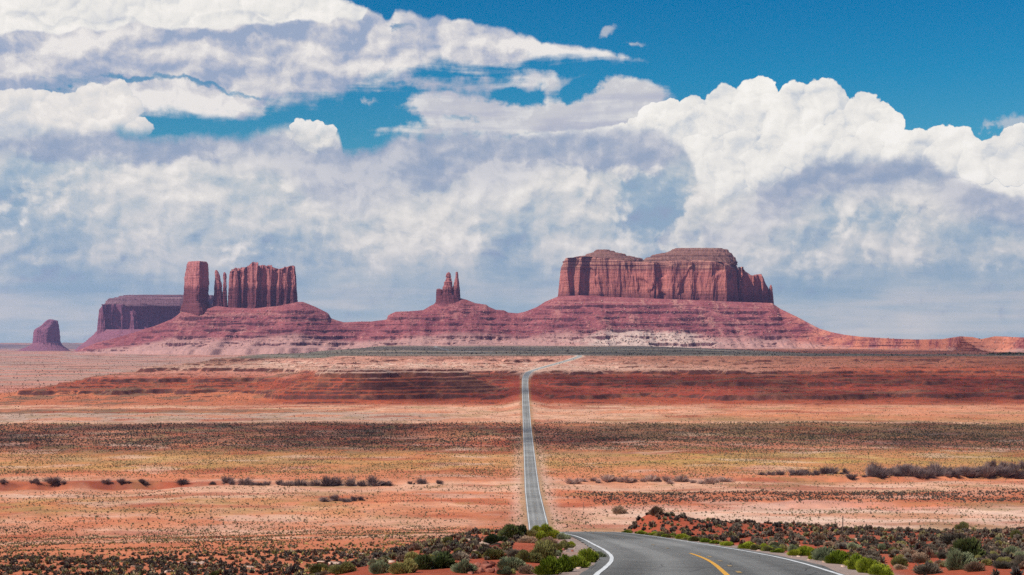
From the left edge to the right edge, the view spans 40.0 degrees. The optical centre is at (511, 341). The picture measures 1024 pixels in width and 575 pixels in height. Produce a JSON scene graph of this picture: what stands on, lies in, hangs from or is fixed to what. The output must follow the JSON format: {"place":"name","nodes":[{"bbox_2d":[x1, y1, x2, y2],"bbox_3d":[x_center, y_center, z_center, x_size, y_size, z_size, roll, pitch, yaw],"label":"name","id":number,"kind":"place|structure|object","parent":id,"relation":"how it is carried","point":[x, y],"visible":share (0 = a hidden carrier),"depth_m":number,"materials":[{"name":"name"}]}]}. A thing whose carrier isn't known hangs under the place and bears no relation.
{"place":"outdoors","nodes":[
{"label":"outdoors","id":0,"kind":"place"},
{"bbox_2d":[0,336,1007,348],"bbox_3d":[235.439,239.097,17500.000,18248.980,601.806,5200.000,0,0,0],"label":"hills","id":1,"kind":"structure","parent":0,"point":[66,345],"depth_m":16394.67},
{"bbox_2d":[0,343,1023,574],"bbox_3d":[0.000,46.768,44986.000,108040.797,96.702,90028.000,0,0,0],"label":"ground","id":2,"kind":"structure","parent":0,"point":[350,382],"depth_m":1412.12,"materials":[{"name":"soil"}]},
{"bbox_2d":[17,319,69,350],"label":"distant butte","id":3,"kind":"object","parent":2,"relation":"on","point":[46,335],"visible":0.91,"depth_m":12518.90,"materials":[{"name":"stone"}]},
{"bbox_2d":[40,475,61,482],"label":"thicket","id":4,"kind":"object","parent":2,"relation":"on","point":[52,480],"visible":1,"depth_m":893.68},
{"bbox_2d":[74,295,213,350],"bbox_3d":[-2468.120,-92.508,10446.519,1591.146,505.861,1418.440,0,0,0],"label":"distant mesa","id":5,"kind":"structure","parent":2,"relation":"on","point":[120,316],"depth_m":10282.94,"materials":[{"name":"stone"}]},
{"bbox_2d":[220,475,236,482],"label":"thicket","id":6,"kind":"object","parent":2,"relation":"on","point":[225,479],"visible":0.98,"depth_m":900.55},
{"bbox_2d":[235,475,253,484],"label":"thicket","id":7,"kind":"object","parent":2,"relation":"on","point":[247,480],"visible":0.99,"depth_m":891.96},
{"bbox_2d":[0,525,528,574],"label":"scrub","id":8,"kind":"object","parent":2,"relation":"on","point":[204,551],"visible":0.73,"depth_m":306.97,"materials":[{"name":"brown plant"}]},
{"bbox_2d":[290,479,307,485],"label":"thicket","id":9,"kind":"object","parent":2,"relation":"on","point":[299,483],"visible":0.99,"depth_m":887.47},
{"bbox_2d":[307,478,320,485],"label":"thicket","id":10,"kind":"object","parent":2,"relation":"on","point":[316,482],"visible":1,"depth_m":888.88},
{"bbox_2d":[309,563,330,573],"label":"shrub","id":11,"kind":"object","parent":2,"relation":"on","point":[315,568],"visible":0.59,"depth_m":76.70,"materials":[{"name":"green plant"}]},
{"bbox_2d":[321,476,336,485],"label":"thicket","id":12,"kind":"object","parent":2,"relation":"on","point":[328,481],"visible":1,"depth_m":891.61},
{"bbox_2d":[328,561,356,574],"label":"shrub","id":13,"kind":"object","parent":2,"relation":"on","point":[343,568],"visible":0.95,"depth_m":55.12,"materials":[{"name":"green plant"}]},
{"bbox_2d":[339,476,355,485],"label":"thicket","id":14,"kind":"object","parent":2,"relation":"on","point":[352,481],"visible":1,"depth_m":894.11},
{"bbox_2d":[366,475,387,485],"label":"thicket","id":15,"kind":"object","parent":2,"relation":"on","point":[372,480],"visible":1,"depth_m":891.50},
{"bbox_2d":[368,560,390,573],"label":"sagebrush","id":16,"kind":"object","parent":2,"relation":"on","point":[379,567],"visible":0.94,"depth_m":49.57,"materials":[{"name":"green plant"}]},
{"bbox_2d":[387,558,418,573],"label":"shrub","id":17,"kind":"object","parent":2,"relation":"on","point":[407,566],"visible":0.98,"depth_m":47.59,"materials":[{"name":"green plant"}]},
{"bbox_2d":[404,550,417,558],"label":"shrub","id":18,"kind":"object","parent":2,"relation":"on","point":[411,554],"visible":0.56,"depth_m":65.06,"materials":[{"name":"green plant"}]},
{"bbox_2d":[413,554,435,569],"bbox_3d":[-3.176,7.930,50.602,0.834,0.666,0.832,0,0,29],"label":"bush","id":19,"kind":"object","parent":2,"relation":"on","point":[424,561],"visible":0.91,"depth_m":50.34,"materials":[{"name":"green plant"}]},
{"bbox_2d":[430,550,457,568],"bbox_3d":[-2.514,7.993,51.252,0.915,0.699,1.550,0,0,-21],"label":"bush","id":20,"kind":"object","parent":2,"relation":"on","point":[443,559],"visible":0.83,"depth_m":50.93,"materials":[{"name":"green plant"}]},
{"bbox_2d":[452,551,470,560],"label":"shrub","id":21,"kind":"object","parent":2,"relation":"on","point":[459,555],"visible":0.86,"depth_m":61.85,"materials":[{"name":"plant"}]},
{"bbox_2d":[450,559,478,573],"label":"sagebrush","id":22,"kind":"object","parent":2,"relation":"on","point":[464,566],"visible":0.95,"depth_m":47.61,"materials":[{"name":"green plant"}]},
{"bbox_2d":[482,548,506,559],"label":"shrub","id":23,"kind":"object","parent":2,"relation":"on","point":[493,554],"visible":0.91,"depth_m":63.76,"materials":[{"name":"green plant"}]},
{"bbox_2d":[482,533,508,544],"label":"bush","id":24,"kind":"object","parent":2,"relation":"on","point":[491,538],"visible":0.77,"depth_m":95.31,"materials":[{"name":"green plant"}]},
{"bbox_2d":[496,566,511,574],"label":"sagebrush","id":25,"kind":"object","parent":2,"relation":"on","point":[506,570],"visible":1,"depth_m":47.82,"materials":[{"name":"green plant"}]},
{"bbox_2d":[497,522,523,538],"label":"bush","id":26,"kind":"object","parent":2,"relation":"on","point":[509,530],"visible":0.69,"depth_m":121.33,"materials":[{"name":"green plant"}]},
{"bbox_2d":[0,345,1021,385],"bbox_3d":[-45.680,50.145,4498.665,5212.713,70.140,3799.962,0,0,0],"label":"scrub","id":27,"kind":"object","parent":2,"relation":"on","point":[537,354],"visible":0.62,"depth_m":3667.91,"materials":[{"name":"green plant"}]},
{"bbox_2d":[495,556,527,570],"bbox_3d":[-0.018,8.136,51.539,1.316,0.592,1.068,0,0,-21],"label":"sagebrush","id":28,"kind":"object","parent":2,"relation":"on","point":[512,562],"visible":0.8,"depth_m":51.24,"materials":[{"name":"green plant"}]},
{"bbox_2d":[0,511,1023,574],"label":"brush","id":29,"kind":"object","parent":2,"relation":"on","point":[735,527],"visible":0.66,"depth_m":149.39,"materials":[{"name":"green plant"}]},
{"bbox_2d":[0,421,1023,452],"bbox_3d":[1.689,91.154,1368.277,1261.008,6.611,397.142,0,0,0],"label":"scrub","id":30,"kind":"object","parent":2,"relation":"on","point":[674,439],"visible":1,"depth_m":1379.13,"materials":[{"name":"brown plant"}]},
{"bbox_2d":[0,474,1023,538],"bbox_3d":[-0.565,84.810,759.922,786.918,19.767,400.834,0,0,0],"label":"scrub","id":31,"kind":"object","parent":2,"relation":"on","point":[901,494],"visible":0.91,"depth_m":767.77,"materials":[{"name":"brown plant"}]},
{"bbox_2d":[0,445,1023,481],"bbox_3d":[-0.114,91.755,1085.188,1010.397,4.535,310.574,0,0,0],"label":"scrub","id":32,"kind":"object","parent":2,"relation":"on","point":[422,462],"visible":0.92,"depth_m":1080.83,"materials":[{"name":"brown plant"}]},
{"bbox_2d":[0,355,1023,399],"bbox_3d":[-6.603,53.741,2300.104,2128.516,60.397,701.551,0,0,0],"label":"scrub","id":33,"kind":"object","parent":2,"relation":"on","point":[561,367],"visible":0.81,"depth_m":2245.66,"materials":[{"name":"green plant"}]},
{"bbox_2d":[0,368,1023,422],"bbox_3d":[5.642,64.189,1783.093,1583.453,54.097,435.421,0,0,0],"label":"scrub","id":34,"kind":"object","parent":2,"relation":"on","point":[494,407],"visible":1,"depth_m":1742.68,"materials":[{"name":"green plant"}]},
{"bbox_2d":[505,547,526,556],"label":"shrub","id":35,"kind":"object","parent":2,"relation":"on","point":[510,552],"visible":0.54,"depth_m":65.96,"materials":[{"name":"plant"}]},
{"bbox_2d":[515,524,526,534],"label":"bush","id":36,"kind":"object","parent":2,"relation":"on","point":[522,527],"visible":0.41,"depth_m":159.76,"materials":[{"name":"green plant"}]},
{"bbox_2d":[517,564,534,573],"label":"shrub","id":37,"kind":"object","parent":2,"relation":"on","point":[526,569],"visible":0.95,"depth_m":49.37,"materials":[{"name":"plant"}]},
{"bbox_2d":[516,536,538,542],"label":"shrub","id":38,"kind":"object","parent":2,"relation":"on","point":[529,539],"visible":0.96,"depth_m":106.57,"materials":[{"name":"plant"}]},
{"bbox_2d":[515,549,542,562],"bbox_3d":[0.788,9.328,61.058,1.324,0.657,0.996,0,0,22],"label":"shrub","id":39,"kind":"object","parent":2,"relation":"on","point":[524,555],"visible":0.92,"depth_m":60.79,"materials":[{"name":"green plant"}]},
{"bbox_2d":[527,528,537,536],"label":"shrub","id":40,"kind":"object","parent":2,"relation":"on","point":[531,532],"visible":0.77,"depth_m":156.81,"materials":[{"name":"green plant"}]},
{"bbox_2d":[535,531,546,541],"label":"rabbitbrush","id":41,"kind":"object","parent":2,"relation":"on","point":[540,535],"visible":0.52,"depth_m":107.98,"materials":[{"name":"green plant"}]},
{"bbox_2d":[529,539,556,557],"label":"shrub","id":42,"kind":"object","parent":2,"relation":"on","point":[545,548],"visible":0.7,"depth_m":65.61,"materials":[{"name":"green plant"}]},
{"bbox_2d":[538,523,553,534],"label":"rabbitbrush","id":43,"kind":"object","parent":2,"relation":"on","point":[546,528],"visible":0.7,"depth_m":169.17,"materials":[{"name":"green plant"}]},
{"bbox_2d":[531,555,563,574],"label":"rabbitbrush","id":44,"kind":"object","parent":2,"relation":"on","point":[549,565],"visible":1,"depth_m":48.55,"materials":[{"name":"green plant"}]},
{"bbox_2d":[541,536,558,544],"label":"shrub","id":45,"kind":"object","parent":2,"relation":"on","point":[550,538],"visible":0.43,"depth_m":104.60,"materials":[{"name":"plant"}]},
{"bbox_2d":[546,530,559,538],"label":"rabbitbrush","id":46,"kind":"object","parent":2,"relation":"on","point":[553,533],"visible":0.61,"depth_m":140.34,"materials":[{"name":"green plant"}]},
{"bbox_2d":[552,540,569,549],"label":"shrub","id":47,"kind":"object","parent":2,"relation":"on","point":[562,544],"visible":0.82,"depth_m":88.81,"materials":[{"name":"green plant"}]},
{"bbox_2d":[556,532,570,539],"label":"sagebrush","id":48,"kind":"object","parent":2,"relation":"on","point":[561,536],"visible":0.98,"depth_m":132.77,"materials":[{"name":"green plant"}]},
{"bbox_2d":[555,554,573,572],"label":"rabbitbrush","id":49,"kind":"object","parent":2,"relation":"on","point":[565,560],"visible":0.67,"depth_m":50.73,"materials":[{"name":"green plant"}]},
{"bbox_2d":[570,554,592,567],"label":"rabbitbrush","id":50,"kind":"object","parent":2,"relation":"on","point":[579,561],"visible":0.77,"depth_m":54.62,"materials":[{"name":"green plant"}]},
{"bbox_2d":[577,548,599,561],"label":"rabbitbrush","id":51,"kind":"object","parent":2,"relation":"on","point":[589,554],"visible":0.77,"depth_m":61.49,"materials":[{"name":"green plant"}]},
{"bbox_2d":[599,473,613,481],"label":"thicket","id":52,"kind":"object","parent":2,"relation":"on","point":[605,478],"visible":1,"depth_m":917.80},
{"bbox_2d":[612,505,626,513],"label":"shrub","id":53,"kind":"object","parent":2,"relation":"on","point":[620,509],"visible":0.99,"depth_m":692.38,"materials":[{"name":"plant"}]},
{"bbox_2d":[619,476,634,482],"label":"thicket","id":54,"kind":"object","parent":2,"relation":"on","point":[627,480],"visible":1,"depth_m":916.22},
{"bbox_2d":[642,473,657,480],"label":"thicket","id":55,"kind":"object","parent":2,"relation":"on","point":[651,478],"visible":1,"depth_m":919.52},
{"bbox_2d":[647,505,663,515],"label":"shrub","id":56,"kind":"object","parent":2,"relation":"on","point":[653,511],"visible":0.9,"depth_m":197.73,"materials":[{"name":"plant"}]},
{"bbox_2d":[670,474,688,481],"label":"thicket","id":57,"kind":"object","parent":2,"relation":"on","point":[680,478],"visible":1,"depth_m":919.48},
{"bbox_2d":[687,536,702,541],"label":"shrub","id":58,"kind":"object","parent":2,"relation":"on","point":[693,538],"visible":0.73,"depth_m":119.75,"materials":[{"name":"green plant"}]},
{"bbox_2d":[704,477,715,483],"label":"thicket","id":59,"kind":"object","parent":2,"relation":"on","point":[709,480],"visible":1,"depth_m":899.80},
{"bbox_2d":[737,541,754,548],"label":"shrub","id":60,"kind":"object","parent":2,"relation":"on","point":[746,545],"visible":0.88,"depth_m":89.70,"materials":[{"name":"green plant"}]},
{"bbox_2d":[750,544,761,549],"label":"shrub","id":61,"kind":"object","parent":2,"relation":"on","point":[755,547],"visible":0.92,"depth_m":86.51,"materials":[{"name":"green plant"}]},
{"bbox_2d":[770,548,784,552],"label":"shrub","id":62,"kind":"object","parent":2,"relation":"on","point":[779,550],"visible":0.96,"depth_m":80.59,"materials":[{"name":"green plant"}]},
{"bbox_2d":[786,549,801,555],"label":"shrub","id":63,"kind":"object","parent":2,"relation":"on","point":[794,552],"visible":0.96,"depth_m":73.52,"materials":[{"name":"green plant"}]},
{"bbox_2d":[786,467,807,474],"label":"thicket","id":64,"kind":"object","parent":2,"relation":"on","point":[798,472],"visible":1,"depth_m":961.73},
{"bbox_2d":[797,545,814,555],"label":"rabbitbrush","id":65,"kind":"object","parent":2,"relation":"on","point":[805,550],"visible":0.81,"depth_m":74.05,"materials":[{"name":"green plant"}]},
{"bbox_2d":[814,534,825,540],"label":"shrub","id":66,"kind":"object","parent":2,"relation":"on","point":[821,537],"visible":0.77,"depth_m":103.11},
{"bbox_2d":[811,545,835,560],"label":"sagebrush","id":67,"kind":"object","parent":2,"relation":"on","point":[819,552],"visible":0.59,"depth_m":65.23,"materials":[{"name":"green plant"}]},
{"bbox_2d":[640,519,1023,574],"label":"scrub","id":68,"kind":"object","parent":2,"relation":"on","point":[930,553],"visible":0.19,"depth_m":94.04,"materials":[{"name":"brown plant"}]},
{"bbox_2d":[824,549,849,563],"bbox_3d":[14.053,9.291,60.468,1.125,0.710,1.233,0,0,37],"label":"rabbitbrush","id":69,"kind":"object","parent":2,"relation":"on","point":[838,556],"visible":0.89,"depth_m":60.30,"materials":[{"name":"green plant"}]},
{"bbox_2d":[847,541,862,549],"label":"shrub","id":70,"kind":"object","parent":2,"relation":"on","point":[853,545],"visible":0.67,"depth_m":80.31,"materials":[{"name":"green plant"}]},
{"bbox_2d":[847,553,863,569],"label":"rabbitbrush","id":71,"kind":"object","parent":2,"relation":"on","point":[851,563],"visible":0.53,"depth_m":52.86,"materials":[{"name":"green plant"}]},
{"bbox_2d":[854,557,881,572],"bbox_3d":[12.594,7.943,49.719,0.792,0.641,0.938,0,0,-45],"label":"rabbitbrush","id":72,"kind":"object","parent":2,"relation":"on","point":[862,565],"visible":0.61,"depth_m":49.61,"materials":[{"name":"green plant"}]},
{"bbox_2d":[861,459,882,470],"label":"thicket","id":73,"kind":"object","parent":2,"relation":"on","point":[875,465],"visible":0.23,"depth_m":965.21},
{"bbox_2d":[865,464,880,476],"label":"thicket","id":74,"kind":"object","parent":2,"relation":"on","point":[869,469],"visible":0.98,"depth_m":952.76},
{"bbox_2d":[868,469,887,477],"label":"thicket","id":75,"kind":"object","parent":2,"relation":"on","point":[882,474],"visible":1,"depth_m":946.80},
{"bbox_2d":[866,563,893,574],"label":"rabbitbrush","id":76,"kind":"object","parent":2,"relation":"on","point":[879,569],"visible":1,"depth_m":47.91,"materials":[{"name":"green plant"}]},
{"bbox_2d":[890,556,908,565],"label":"shrub","id":77,"kind":"object","parent":2,"relation":"on","point":[898,560],"visible":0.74,"depth_m":55.07,"materials":[{"name":"green plant"}]},
{"bbox_2d":[893,564,907,569],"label":"shrub","id":78,"kind":"object","parent":2,"relation":"on","point":[898,567],"visible":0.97,"depth_m":53.56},
{"bbox_2d":[898,465,919,476],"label":"thicket","id":79,"kind":"object","parent":2,"relation":"on","point":[912,470],"visible":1,"depth_m":953.98,"materials":[{"name":"plant"}]},
{"bbox_2d":[898,547,919,556],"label":"shrub","id":80,"kind":"object","parent":2,"relation":"on","point":[905,550],"visible":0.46,"depth_m":65.45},
{"bbox_2d":[912,553,930,562],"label":"shrub","id":81,"kind":"object","parent":2,"relation":"on","point":[919,558],"visible":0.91,"depth_m":56.03,"materials":[{"name":"plant"}]},
{"bbox_2d":[917,468,937,477],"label":"thicket","id":82,"kind":"object","parent":2,"relation":"on","point":[931,474],"visible":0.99,"depth_m":954.45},
{"bbox_2d":[912,563,942,574],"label":"shrub","id":83,"kind":"object","parent":2,"relation":"on","point":[923,569],"visible":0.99,"depth_m":48.35,"materials":[{"name":"plant"}]},
{"bbox_2d":[927,461,945,472],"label":"thicket","id":84,"kind":"object","parent":2,"relation":"on","point":[934,466],"visible":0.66,"depth_m":964.96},
{"bbox_2d":[937,552,947,558],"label":"shrub","id":85,"kind":"object","parent":2,"relation":"on","point":[941,555],"visible":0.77,"depth_m":60.03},
{"bbox_2d":[938,532,968,544],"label":"shrub","id":86,"kind":"object","parent":2,"relation":"on","point":[948,538],"visible":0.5,"depth_m":97.37,"materials":[{"name":"plant"}]},
{"bbox_2d":[948,468,962,476],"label":"thicket","id":87,"kind":"object","parent":2,"relation":"on","point":[955,473],"visible":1,"depth_m":958.29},
{"bbox_2d":[954,521,968,529],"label":"shrub","id":88,"kind":"object","parent":2,"relation":"on","point":[963,524],"visible":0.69,"depth_m":603.04,"materials":[{"name":"green plant"}]},
{"bbox_2d":[944,548,979,570],"bbox_3d":[15.709,7.606,49.025,1.362,0.876,1.129,0,0,31],"label":"sagebrush","id":89,"kind":"object","parent":2,"relation":"on","point":[957,560],"visible":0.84,"depth_m":48.78,"materials":[{"name":"green plant"}]},
{"bbox_2d":[949,536,987,557],"bbox_3d":[19.483,8.842,60.006,1.402,1.115,1.594,0,0,-21],"label":"bush","id":90,"kind":"object","parent":2,"relation":"on","point":[971,545],"visible":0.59,"depth_m":59.75,"materials":[{"name":"green plant"}]},
{"bbox_2d":[959,464,977,475],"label":"thicket","id":91,"kind":"object","parent":2,"relation":"on","point":[966,471],"visible":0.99,"depth_m":961.47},
{"bbox_2d":[963,561,986,571],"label":"shrub","id":92,"kind":"object","parent":2,"relation":"on","point":[971,566],"visible":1,"depth_m":46.91,"materials":[{"name":"plant"}]},
{"bbox_2d":[981,559,992,565],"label":"shrub","id":93,"kind":"object","parent":2,"relation":"on","point":[987,562],"visible":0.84,"depth_m":51.93,"materials":[{"name":"green plant"}]},
{"bbox_2d":[980,461,996,476],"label":"thicket","id":94,"kind":"object","parent":2,"relation":"on","point":[988,469],"visible":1,"depth_m":957.67,"materials":[{"name":"plant"}]},
{"bbox_2d":[987,553,1004,559],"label":"shrub","id":95,"kind":"object","parent":2,"relation":"on","point":[994,556],"visible":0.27,"depth_m":54.73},
{"bbox_2d":[993,466,1013,475],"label":"thicket","id":96,"kind":"object","parent":2,"relation":"on","point":[999,472],"visible":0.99,"depth_m":959.33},
{"bbox_2d":[992,561,1017,568],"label":"shrub","id":97,"kind":"object","parent":2,"relation":"on","point":[1000,565],"visible":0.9,"depth_m":48.50,"materials":[{"name":"plant"}]},
{"bbox_2d":[1003,545,1021,553],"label":"shrub","id":98,"kind":"object","parent":2,"relation":"on","point":[1012,549],"visible":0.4,"depth_m":66.20,"materials":[{"name":"green plant"}]},
{"bbox_2d":[1007,466,1023,477],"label":"thicket","id":99,"kind":"object","parent":2,"relation":"on","point":[1017,473],"visible":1,"depth_m":956.35,"materials":[{"name":"plant"}]},
{"bbox_2d":[1010,529,1022,538],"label":"shrub","id":100,"kind":"object","parent":2,"relation":"on","point":[1013,532],"visible":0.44,"depth_m":116.35,"materials":[{"name":"green plant"}]},
{"bbox_2d":[1009,554,1023,564],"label":"shrub","id":101,"kind":"object","parent":2,"relation":"on","point":[1019,559],"visible":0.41,"depth_m":49.50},
{"bbox_2d":[0,0,1023,342],"label":"sky","id":102,"kind":"structure","parent":0,"point":[864,159],"materials":[{"name":"white"}]},
{"bbox_2d":[71,295,1023,354],"bbox_3d":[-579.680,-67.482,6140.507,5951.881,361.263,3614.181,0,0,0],"label":"hills","id":103,"kind":"structure","parent":0,"point":[378,331],"depth_m":7132.88,"materials":[{"name":"stone"}]},
{"bbox_2d":[180,261,210,315],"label":"rock tower","id":104,"kind":"structure","parent":103,"relation":"on","point":[196,290],"depth_m":7243.00,"materials":[{"name":"stone"}]},
{"bbox_2d":[213,270,222,306],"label":"rock needle","id":105,"kind":"object","parent":103,"relation":"on","point":[217,298],"visible":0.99,"depth_m":7279.90,"materials":[{"name":"stone"}]},
{"bbox_2d":[222,272,227,306],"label":"rock needle","id":106,"kind":"object","parent":103,"relation":"on","point":[224,299],"visible":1,"depth_m":7287.87,"materials":[{"name":"stone"}]},
{"bbox_2d":[228,262,297,307],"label":"castellated butte","id":107,"kind":"object","parent":103,"relation":"on","point":[253,285],"visible":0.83,"depth_m":7302.80,"materials":[{"name":"stone"}]},
{"bbox_2d":[435,272,460,304],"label":"twin spire butte","id":108,"kind":"object","parent":103,"relation":"on","point":[448,293],"visible":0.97,"depth_m":7434.44,"materials":[{"name":"stone"}]},
{"bbox_2d":[138,318,995,349],"bbox_3d":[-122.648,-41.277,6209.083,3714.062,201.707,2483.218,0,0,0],"label":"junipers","id":109,"kind":"object","parent":103,"relation":"on","point":[629,339],"visible":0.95,"depth_m":6997.70,"materials":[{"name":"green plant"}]},
{"bbox_2d":[135,300,1014,350],"bbox_3d":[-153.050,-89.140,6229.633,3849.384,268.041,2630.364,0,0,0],"label":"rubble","id":110,"kind":"object","parent":103,"relation":"on","point":[532,327],"visible":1,"depth_m":7144.45,"materials":[{"name":"stone"}]},
{"bbox_2d":[558,248,773,303],"bbox_3d":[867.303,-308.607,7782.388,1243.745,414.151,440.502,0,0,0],"label":"sandstone mesa","id":111,"kind":"structure","parent":103,"relation":"on","point":[711,274],"depth_m":7612.05,"materials":[{"name":"stone"}]},
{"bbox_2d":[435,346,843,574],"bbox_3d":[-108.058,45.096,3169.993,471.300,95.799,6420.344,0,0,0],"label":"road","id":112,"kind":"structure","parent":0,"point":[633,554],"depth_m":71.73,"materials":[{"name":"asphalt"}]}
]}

